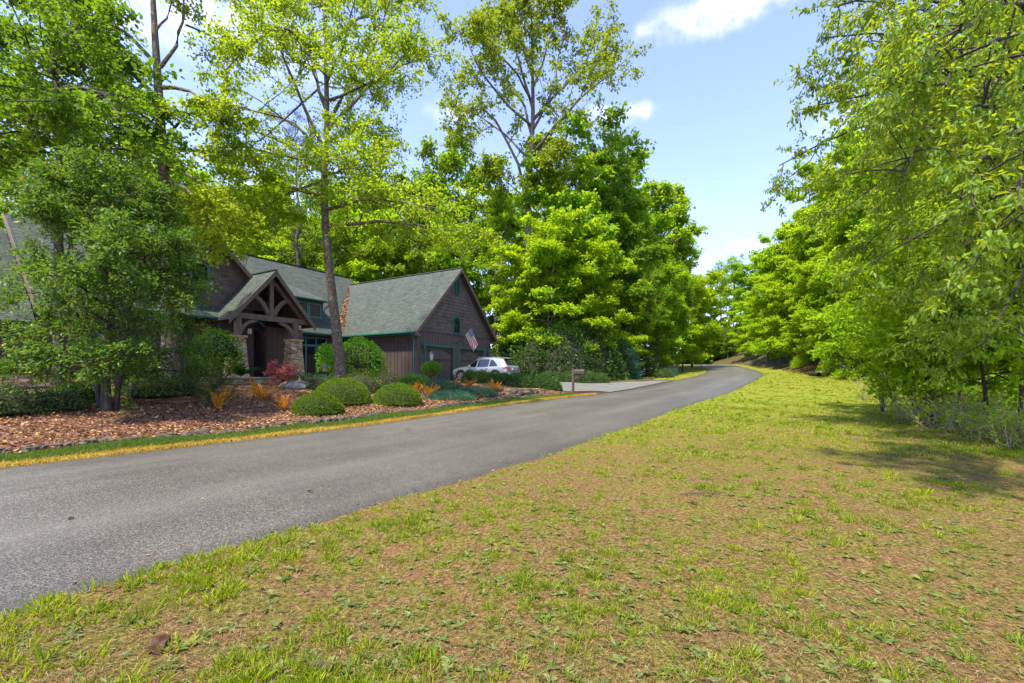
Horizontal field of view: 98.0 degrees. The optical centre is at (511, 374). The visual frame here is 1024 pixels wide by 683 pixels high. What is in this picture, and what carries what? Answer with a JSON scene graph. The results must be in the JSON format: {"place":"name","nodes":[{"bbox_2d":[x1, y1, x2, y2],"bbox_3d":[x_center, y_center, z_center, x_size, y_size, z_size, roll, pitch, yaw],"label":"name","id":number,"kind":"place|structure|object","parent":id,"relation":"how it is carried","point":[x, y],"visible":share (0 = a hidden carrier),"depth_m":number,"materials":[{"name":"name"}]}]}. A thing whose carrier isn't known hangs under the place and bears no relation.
{"place":"outdoors","nodes":[
{"label":"outdoors","id":0,"kind":"place"},
{"bbox_2d":[0,393,581,461],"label":"verge grass","id":1,"kind":"structure","parent":0,"point":[92,446],"depth_m":8.88,"materials":[{"name":"green plant"}]},
{"bbox_2d":[0,393,596,467],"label":"dry verge grass","id":2,"kind":"structure","parent":0,"point":[177,444],"depth_m":9.08,"materials":[{"name":"plant"}]},
{"bbox_2d":[0,364,763,620],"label":"road","id":3,"kind":"structure","parent":0,"point":[130,511],"depth_m":5.42,"materials":[{"name":"grey asphalt"}]},
{"bbox_2d":[0,0,988,349],"label":"sky","id":4,"kind":"structure","parent":0,"point":[708,99],"materials":[{"name":"blue"}]},
{"bbox_2d":[0,344,1023,682],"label":"ground","id":5,"kind":"structure","parent":0,"point":[756,472],"depth_m":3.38,"materials":[{"name":"green plant"}]},
{"bbox_2d":[0,384,54,414],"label":"shrub","id":6,"kind":"object","parent":5,"relation":"on","point":[28,402],"visible":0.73,"depth_m":10.02,"materials":[{"name":"green plant"}]},
{"bbox_2d":[20,386,93,410],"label":"shrub","id":7,"kind":"object","parent":5,"relation":"on","point":[62,401],"visible":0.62,"depth_m":10.58,"materials":[{"name":"green plant"}]},
{"bbox_2d":[46,380,95,402],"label":"shrub","id":8,"kind":"object","parent":5,"relation":"on","point":[86,394],"visible":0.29,"depth_m":11.58,"materials":[{"name":"green plant"}]},
{"bbox_2d":[0,0,215,389],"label":"maple tree","id":9,"kind":"object","parent":5,"relation":"on","point":[69,115],"visible":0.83,"depth_m":12.61,"materials":[{"name":"green plant"}]},
{"bbox_2d":[0,133,222,414],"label":"deciduous tree","id":10,"kind":"object","parent":5,"relation":"on","point":[104,364],"visible":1,"depth_m":10.56,"materials":[{"name":"green plant"}]},
{"bbox_2d":[111,374,191,396],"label":"shrub","id":11,"kind":"object","parent":5,"relation":"on","point":[141,392],"visible":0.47,"depth_m":13.18,"materials":[{"name":"green plant"}]},
{"bbox_2d":[35,0,285,380],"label":"tall tree","id":12,"kind":"object","parent":5,"relation":"on","point":[224,113],"visible":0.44,"depth_m":16.33,"materials":[{"name":"green plant"}]},
{"bbox_2d":[119,139,224,222],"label":"woodland tree","id":13,"kind":"object","parent":5,"relation":"on","point":[199,174],"visible":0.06,"depth_m":44.86,"materials":[{"name":"green plant"}]},
{"bbox_2d":[185,325,250,384],"bbox_3d":[-12.999,-0.805,19.585,2.392,2.760,2.515,0,0,36],"label":"leafy shrub","id":14,"kind":"object","parent":5,"relation":"on","point":[219,339],"visible":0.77,"depth_m":19.21,"materials":[{"name":"green plant"}]},
{"bbox_2d":[173,158,314,379],"bbox_3d":[-12.023,-4.411,19.057,6.369,10.423,3.786,0,0,-12],"label":"young maple","id":15,"kind":"object","parent":5,"relation":"on","point":[301,217],"visible":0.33,"depth_m":18.93,"materials":[{"name":"green plant"}]},
{"bbox_2d":[0,211,498,386],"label":"house","id":16,"kind":"structure","parent":5,"relation":"on","point":[265,310],"depth_m":30.54,"materials":[{"name":"brown wood"}]},
{"bbox_2d":[303,345,326,375],"bbox_3d":[-14.442,-1.025,31.766,0.075,2.150,2.800,0,0,31],"label":"window","id":17,"kind":"structure","parent":16,"relation":"in","point":[309,353],"depth_m":31.89,"materials":[{"name":"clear glass"}]},
{"bbox_2d":[424,344,453,380],"bbox_3d":[-5.257,-0.840,32.133,0.212,2.680,3.290,0,0,31],"label":"garage door","id":18,"kind":"structure","parent":16,"relation":"in","point":[442,356],"depth_m":32.55,"materials":[{"name":"brown"}]},
{"bbox_2d":[459,346,483,367],"bbox_3d":[-3.245,-0.840,35.526,0.212,2.680,3.410,0,0,31],"label":"garage door","id":19,"kind":"structure","parent":16,"relation":"in","point":[466,357],"depth_m":35.20,"materials":[{"name":"brown"}]},
{"bbox_2d":[225,216,287,259],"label":"woodland tree","id":20,"kind":"object","parent":5,"relation":"on","point":[267,248],"visible":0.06,"depth_m":46.77,"materials":[{"name":"green plant"}]},
{"bbox_2d":[262,359,298,384],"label":"red maple","id":21,"kind":"object","parent":5,"relation":"on","point":[282,371],"visible":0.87,"depth_m":18.82,"materials":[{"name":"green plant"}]},
{"bbox_2d":[0,381,576,452],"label":"leaf litter","id":22,"kind":"object","parent":5,"relation":"on","point":[179,430],"visible":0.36,"depth_m":11.11,"materials":[{"name":"brown plant"}]},
{"bbox_2d":[191,364,242,405],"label":"leaning shrub","id":23,"kind":"object","parent":22,"relation":"on","point":[216,383],"visible":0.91,"depth_m":12.73,"materials":[{"name":"green plant"}]},
{"bbox_2d":[261,225,323,263],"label":"woodland tree","id":24,"kind":"object","parent":5,"relation":"on","point":[287,235],"visible":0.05,"depth_m":54.53,"materials":[{"name":"green plant"}]},
{"bbox_2d":[261,107,336,265],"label":"pine tree","id":25,"kind":"object","parent":5,"relation":"on","point":[297,246],"visible":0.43,"depth_m":47.86,"materials":[{"name":"green plant"}]},
{"bbox_2d":[280,170,352,269],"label":"woodland tree","id":26,"kind":"object","parent":5,"relation":"on","point":[316,221],"visible":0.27,"depth_m":54.87,"materials":[{"name":"green plant"}]},
{"bbox_2d":[291,391,344,414],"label":"boxwood","id":27,"kind":"object","parent":5,"relation":"on","point":[317,403],"visible":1,"depth_m":12.99,"materials":[{"name":"green plant"}]},
{"bbox_2d":[314,342,333,371],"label":"leafy shrub","id":28,"kind":"object","parent":5,"relation":"on","point":[326,349],"visible":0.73,"depth_m":23.79,"materials":[{"name":"green plant"}]},
{"bbox_2d":[285,179,382,268],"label":"woodland tree","id":29,"kind":"object","parent":5,"relation":"on","point":[309,263],"visible":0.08,"depth_m":56.67,"materials":[{"name":"green plant"}]},
{"bbox_2d":[303,192,372,282],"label":"woodland tree","id":30,"kind":"object","parent":5,"relation":"on","point":[334,214],"visible":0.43,"depth_m":49.30,"materials":[{"name":"green plant"}]},
{"bbox_2d":[313,378,371,404],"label":"boxwood","id":31,"kind":"object","parent":5,"relation":"on","point":[345,392],"visible":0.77,"depth_m":14.90,"materials":[{"name":"green plant"}]},
{"bbox_2d":[178,0,512,377],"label":"oak tree","id":32,"kind":"object","parent":5,"relation":"on","point":[375,188],"visible":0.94,"depth_m":17.37,"materials":[{"name":"green plant"}]},
{"bbox_2d":[317,208,392,283],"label":"woodland tree","id":33,"kind":"object","parent":5,"relation":"on","point":[356,264],"visible":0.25,"depth_m":50.58,"materials":[{"name":"green plant"}]},
{"bbox_2d":[327,336,388,378],"bbox_3d":[-8.636,-0.773,25.007,3.494,2.957,2.770,0,0,0],"label":"leafy shrub","id":34,"kind":"object","parent":5,"relation":"on","point":[362,355],"visible":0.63,"depth_m":24.42,"materials":[{"name":"green plant"}]},
{"bbox_2d":[340,371,382,391],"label":"azalea shrub","id":35,"kind":"object","parent":5,"relation":"on","point":[371,384],"visible":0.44,"depth_m":17.60,"materials":[{"name":"green plant"}]},
{"bbox_2d":[355,208,436,279],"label":"woodland tree","id":36,"kind":"object","parent":5,"relation":"on","point":[400,253],"visible":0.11,"depth_m":51.38,"materials":[{"name":"green plant"}]},
{"bbox_2d":[372,382,422,405],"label":"boxwood","id":37,"kind":"object","parent":5,"relation":"on","point":[400,394],"visible":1,"depth_m":15.45,"materials":[{"name":"green plant"}]},
{"bbox_2d":[380,135,474,276],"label":"woodland tree","id":38,"kind":"object","parent":5,"relation":"on","point":[428,149],"visible":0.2,"depth_m":49.21,"materials":[{"name":"green plant"}]},
{"bbox_2d":[421,389,477,400],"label":"juniper","id":39,"kind":"object","parent":5,"relation":"on","point":[450,394],"visible":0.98,"depth_m":17.62,"materials":[{"name":"green plant"}]},
{"bbox_2d":[420,129,519,314],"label":"woodland tree","id":40,"kind":"object","parent":5,"relation":"on","point":[460,162],"visible":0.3,"depth_m":48.60,"materials":[{"name":"green plant"}]},
{"bbox_2d":[453,184,519,336],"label":"woodland tree","id":41,"kind":"object","parent":5,"relation":"on","point":[490,317],"visible":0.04,"depth_m":59.16,"materials":[{"name":"green plant"}]},
{"bbox_2d":[471,171,524,347],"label":"woodland tree","id":42,"kind":"object","parent":5,"relation":"on","point":[492,207],"visible":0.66,"depth_m":45.05,"materials":[{"name":"green plant"}]},
{"bbox_2d":[464,197,545,348],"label":"woodland tree","id":43,"kind":"object","parent":5,"relation":"on","point":[480,295],"visible":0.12,"depth_m":50.05,"materials":[{"name":"green plant"}]},
{"bbox_2d":[460,368,562,390],"bbox_3d":[-0.116,0.267,27.131,6.642,1.414,1.595,0,0,21],"label":"hedge","id":44,"kind":"object","parent":5,"relation":"on","point":[514,379],"visible":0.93,"depth_m":26.68,"materials":[{"name":"green plant"}]},
{"bbox_2d":[0,400,1023,682],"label":"dry straw","id":45,"kind":"object","parent":5,"relation":"on","point":[522,674],"visible":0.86,"depth_m":2.51,"materials":[{"name":"beige plant"}]},
{"bbox_2d":[0,409,1023,682],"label":"lawn weeds","id":46,"kind":"object","parent":5,"relation":"on","point":[824,667],"visible":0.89,"depth_m":2.37,"materials":[{"name":"green plant"}]},
{"bbox_2d":[484,230,553,360],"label":"woodland tree","id":47,"kind":"object","parent":5,"relation":"on","point":[512,255],"visible":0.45,"depth_m":40.11,"materials":[{"name":"green plant"}]},
{"bbox_2d":[507,328,556,378],"bbox_3d":[2.265,-1.717,38.475,5.907,4.838,4.516,0,0,23],"label":"evergreen shrub","id":48,"kind":"object","parent":5,"relation":"on","point":[525,359],"visible":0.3,"depth_m":37.36,"materials":[{"name":"green plant"}]},
{"bbox_2d":[430,0,654,320],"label":"poplar tree","id":49,"kind":"object","parent":5,"relation":"on","point":[485,29],"visible":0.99,"depth_m":41.30,"materials":[{"name":"green plant"}]},
{"bbox_2d":[500,206,606,345],"bbox_3d":[3.491,-6.765,39.279,8.011,14.927,9.055,0,0,-35],"label":"woodland tree","id":50,"kind":"object","parent":5,"relation":"on","point":[551,251],"visible":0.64,"depth_m":37.99,"materials":[{"name":"green plant"}]},
{"bbox_2d":[534,318,595,374],"bbox_3d":[4.452,-2.029,37.501,5.834,5.662,4.513,0,0,0],"label":"evergreen shrub","id":51,"kind":"object","parent":5,"relation":"on","point":[567,353],"visible":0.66,"depth_m":36.42,"materials":[{"name":"green plant"}]},
{"bbox_2d":[513,111,634,324],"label":"woodland tree","id":52,"kind":"object","parent":5,"relation":"on","point":[582,166],"visible":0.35,"depth_m":41.80,"materials":[{"name":"green plant"}]},
{"bbox_2d":[540,370,609,382],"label":"hedge","id":53,"kind":"object","parent":5,"relation":"on","point":[590,376],"visible":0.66,"depth_m":33.85,"materials":[{"name":"green plant"}]},
{"bbox_2d":[547,188,636,337],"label":"woodland tree","id":54,"kind":"object","parent":5,"relation":"on","point":[610,231],"visible":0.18,"depth_m":40.18,"materials":[{"name":"green plant"}]},
{"bbox_2d":[554,239,640,356],"bbox_3d":[7.127,-5.538,39.366,6.607,12.311,7.468,0,0,-23],"label":"woodland tree","id":55,"kind":"object","parent":5,"relation":"on","point":[596,277],"visible":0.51,"depth_m":37.98,"materials":[{"name":"green plant"}]},
{"bbox_2d":[573,325,621,380],"bbox_3d":[6.722,-2.027,38.470,5.523,5.477,4.421,0,0,0],"label":"evergreen shrub","id":56,"kind":"object","parent":5,"relation":"on","point":[603,360],"visible":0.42,"depth_m":37.45,"materials":[{"name":"green plant"}]},
{"bbox_2d":[549,101,665,332],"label":"woodland tree","id":57,"kind":"object","parent":5,"relation":"on","point":[616,142],"visible":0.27,"depth_m":45.09,"materials":[{"name":"green plant"}]},
{"bbox_2d":[604,340,635,379],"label":"evergreen shrub","id":58,"kind":"object","parent":5,"relation":"on","point":[622,372],"visible":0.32,"depth_m":38.91,"materials":[{"name":"green plant"}]},
{"bbox_2d":[585,196,663,349],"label":"woodland tree","id":59,"kind":"object","parent":5,"relation":"on","point":[634,293],"visible":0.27,"depth_m":43.58,"materials":[{"name":"green plant"}]},
{"bbox_2d":[606,278,656,367],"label":"woodland tree","id":60,"kind":"object","parent":5,"relation":"on","point":[637,317],"visible":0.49,"depth_m":43.39,"materials":[{"name":"green plant"}]},
{"bbox_2d":[616,339,647,378],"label":"blue spruce","id":61,"kind":"object","parent":5,"relation":"on","point":[637,368],"visible":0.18,"depth_m":40.35,"materials":[{"name":"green plant"}]},
{"bbox_2d":[598,148,675,293],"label":"woodland tree","id":62,"kind":"object","parent":5,"relation":"on","point":[638,165],"visible":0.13,"depth_m":50.67,"materials":[{"name":"green plant"}]},
{"bbox_2d":[627,341,661,376],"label":"evergreen shrub","id":63,"kind":"object","parent":5,"relation":"on","point":[651,368],"visible":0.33,"depth_m":43.74,"materials":[{"name":"green plant"}]},
{"bbox_2d":[635,262,661,354],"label":"tree","id":64,"kind":"object","parent":5,"relation":"on","point":[645,273],"visible":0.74,"depth_m":43.23,"materials":[{"name":"green plant"}]},
{"bbox_2d":[622,203,685,349],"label":"woodland tree","id":65,"kind":"object","parent":5,"relation":"on","point":[662,221],"visible":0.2,"depth_m":48.42,"materials":[{"name":"green plant"}]},
{"bbox_2d":[633,300,677,366],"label":"woodland tree","id":66,"kind":"object","parent":5,"relation":"on","point":[665,359],"visible":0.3,"depth_m":48.98,"materials":[{"name":"green plant"}]},
{"bbox_2d":[644,256,671,369],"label":"tree","id":67,"kind":"object","parent":5,"relation":"on","point":[658,287],"visible":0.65,"depth_m":46.45,"materials":[{"name":"green plant"}]},
{"bbox_2d":[625,178,707,306],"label":"woodland tree","id":68,"kind":"object","parent":5,"relation":"on","point":[663,191],"visible":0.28,"depth_m":57.05,"materials":[{"name":"green plant"}]},
{"bbox_2d":[661,255,684,365],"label":"tree","id":69,"kind":"object","parent":5,"relation":"on","point":[673,283],"visible":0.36,"depth_m":51.97,"materials":[{"name":"green plant"}]},
{"bbox_2d":[652,269,700,364],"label":"woodland tree","id":70,"kind":"object","parent":5,"relation":"on","point":[686,310],"visible":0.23,"depth_m":53.51,"materials":[{"name":"green plant"}]},
{"bbox_2d":[657,231,714,365],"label":"woodland tree","id":71,"kind":"object","parent":5,"relation":"on","point":[685,252],"visible":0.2,"depth_m":60.51,"materials":[{"name":"green plant"}]},
{"bbox_2d":[676,264,702,371],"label":"sapling","id":72,"kind":"object","parent":5,"relation":"on","point":[688,295],"visible":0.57,"depth_m":55.18,"materials":[{"name":"green plant"}]},
{"bbox_2d":[680,269,735,367],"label":"woodland tree","id":73,"kind":"object","parent":5,"relation":"on","point":[710,280],"visible":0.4,"depth_m":67.75,"materials":[{"name":"green plant"}]},
{"bbox_2d":[707,256,733,321],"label":"woodland tree","id":74,"kind":"object","parent":5,"relation":"on","point":[722,265],"visible":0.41,"depth_m":112.46,"materials":[{"name":"green plant"}]},
{"bbox_2d":[719,251,749,327],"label":"woodland tree","id":75,"kind":"object","parent":5,"relation":"on","point":[723,298],"visible":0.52,"depth_m":108.92,"materials":[{"name":"green plant"}]},
{"bbox_2d":[728,261,760,323],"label":"woodland tree","id":76,"kind":"object","parent":5,"relation":"on","point":[745,281],"visible":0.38,"depth_m":104.44,"materials":[{"name":"green plant"}]},
{"bbox_2d":[723,301,768,359],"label":"woodland tree","id":77,"kind":"object","parent":5,"relation":"on","point":[740,306],"visible":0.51,"depth_m":84.63,"materials":[{"name":"green plant"}]},
{"bbox_2d":[740,274,785,361],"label":"woodland tree","id":78,"kind":"object","parent":5,"relation":"on","point":[752,302],"visible":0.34,"depth_m":72.73,"materials":[{"name":"green plant"}]},
{"bbox_2d":[745,225,807,362],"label":"woodland tree","id":79,"kind":"object","parent":5,"relation":"on","point":[768,253],"visible":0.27,"depth_m":65.72,"materials":[{"name":"green plant"}]},
{"bbox_2d":[541,370,1023,459],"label":"lawn grass","id":80,"kind":"structure","parent":5,"relation":"on","point":[976,450],"depth_m":10.15,"materials":[{"name":"green plant"}]},
{"bbox_2d":[756,252,814,361],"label":"woodland tree","id":81,"kind":"object","parent":5,"relation":"on","point":[784,300],"visible":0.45,"depth_m":60.41,"materials":[{"name":"green plant"}]},
{"bbox_2d":[779,271,816,362],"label":"woodland tree","id":82,"kind":"object","parent":5,"relation":"on","point":[797,338],"visible":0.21,"depth_m":54.09,"materials":[{"name":"green plant"}]},
{"bbox_2d":[777,161,830,301],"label":"woodland tree","id":83,"kind":"object","parent":5,"relation":"on","point":[785,248],"visible":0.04,"depth_m":62.08,"materials":[{"name":"green plant"}]},
{"bbox_2d":[779,190,837,362],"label":"woodland tree","id":84,"kind":"object","parent":5,"relation":"on","point":[809,243],"visible":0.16,"depth_m":48.94,"materials":[{"name":"green plant"}]},
{"bbox_2d":[791,242,857,363],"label":"woodland tree","id":85,"kind":"object","parent":5,"relation":"on","point":[817,296],"visible":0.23,"depth_m":43.35,"materials":[{"name":"green plant"}]},
{"bbox_2d":[789,128,870,255],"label":"woodland tree","id":86,"kind":"object","parent":5,"relation":"on","point":[809,168],"visible":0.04,"depth_m":56.00,"materials":[{"name":"green plant"}]},
{"bbox_2d":[796,123,865,245],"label":"woodland tree","id":87,"kind":"object","parent":5,"relation":"on","point":[841,139],"visible":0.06,"depth_m":44.89,"materials":[{"name":"green plant"}]},
{"bbox_2d":[806,172,884,369],"bbox_3d":[29.081,-8.309,36.961,8.882,16.367,8.258,0,0,-1],"label":"woodland tree","id":88,"kind":"object","parent":5,"relation":"on","point":[847,220],"visible":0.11,"depth_m":36.95,"materials":[{"name":"green plant"}]},
{"bbox_2d":[805,219,928,411],"bbox_3d":[11.635,-1.690,14.003,3.341,6.290,3.667,0,0,15],"label":"sapling","id":89,"kind":"object","parent":5,"relation":"on","point":[833,323],"visible":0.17,"depth_m":14.39,"materials":[{"name":"green plant"}]},
{"bbox_2d":[839,182,926,366],"bbox_3d":[25.726,-6.510,29.623,6.737,13.352,7.245,0,0,-13],"label":"woodland tree","id":90,"kind":"object","parent":5,"relation":"on","point":[863,285],"visible":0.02,"depth_m":30.00,"materials":[{"name":"green plant"}]},
{"bbox_2d":[759,0,1023,396],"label":"cherry tree","id":91,"kind":"object","parent":5,"relation":"on","point":[983,210],"visible":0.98,"depth_m":5.71,"materials":[{"name":"green plant"}]},
{"bbox_2d":[856,315,956,420],"bbox_3d":[10.430,-0.017,11.753,1.938,3.038,2.589,0,0,23],"label":"sapling","id":92,"kind":"object","parent":5,"relation":"on","point":[884,388],"visible":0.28,"depth_m":11.80,"materials":[{"name":"green plant"}]},
{"bbox_2d":[815,178,1023,422],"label":"sapling","id":93,"kind":"object","parent":5,"relation":"on","point":[848,305],"visible":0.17,"depth_m":11.82,"materials":[{"name":"green plant"}]},
{"bbox_2d":[865,268,993,421],"bbox_3d":[10.616,-0.625,11.336,2.384,4.266,2.796,2,0,0],"label":"sapling","id":94,"kind":"object","parent":5,"relation":"on","point":[887,358],"visible":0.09,"depth_m":11.44,"materials":[{"name":"green plant"}]},
{"bbox_2d":[860,221,1023,423],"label":"sapling","id":95,"kind":"object","parent":5,"relation":"on","point":[1012,376],"visible":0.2,"depth_m":10.13,"materials":[{"name":"green plant"}]},
{"bbox_2d":[863,228,1023,423],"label":"sapling","id":96,"kind":"object","parent":5,"relation":"on","point":[993,384],"visible":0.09,"depth_m":10.61,"materials":[{"name":"green plant"}]},
{"bbox_2d":[869,220,1023,432],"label":"sapling","id":97,"kind":"object","parent":5,"relation":"on","point":[972,344],"visible":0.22,"depth_m":9.62,"materials":[{"name":"green plant"}]},
{"bbox_2d":[881,377,1017,428],"bbox_3d":[10.401,0.748,10.713,1.949,1.494,2.053,0,0,16],"label":"brush shrub","id":98,"kind":"object","parent":5,"relation":"on","point":[913,410],"visible":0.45,"depth_m":10.86,"materials":[{"name":"green plant"}]},
{"bbox_2d":[890,386,1018,433],"bbox_3d":[9.757,0.730,9.712,2.231,1.294,2.206,0,0,-43],"label":"brush shrub","id":99,"kind":"object","parent":5,"relation":"on","point":[927,409],"visible":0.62,"depth_m":9.91,"materials":[{"name":"green plant"}]},
{"bbox_2d":[911,394,1023,439],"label":"brush shrub","id":100,"kind":"object","parent":5,"relation":"on","point":[952,414],"visible":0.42,"depth_m":9.37,"materials":[{"name":"green plant"}]},
{"bbox_2d":[933,392,1023,442],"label":"brush shrub","id":101,"kind":"object","parent":5,"relation":"on","point":[993,414],"visible":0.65,"depth_m":8.85,"materials":[{"name":"green plant"}]},
{"bbox_2d":[961,399,1023,448],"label":"brush shrub","id":102,"kind":"object","parent":5,"relation":"on","point":[1009,434],"visible":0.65,"depth_m":8.33,"materials":[{"name":"green plant"}]},
{"bbox_2d":[965,396,1023,448],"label":"brush shrub","id":103,"kind":"object","parent":5,"relation":"on","point":[1016,436],"visible":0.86,"depth_m":8.29,"materials":[{"name":"green plant"}]},
{"bbox_2d":[434,380,672,391],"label":"driveway","id":104,"kind":"structure","parent":0,"point":[605,387],"depth_m":30.31,"materials":[{"name":"concrete"}]},
{"bbox_2d":[453,357,519,380],"bbox_3d":[-1.809,-0.382,30.805,4.755,1.670,2.238,0,0,32],"label":"car","id":105,"kind":"object","parent":104,"relation":"on","point":[498,365],"visible":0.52,"depth_m":29.72,"materials":[{"name":"grey paint"}]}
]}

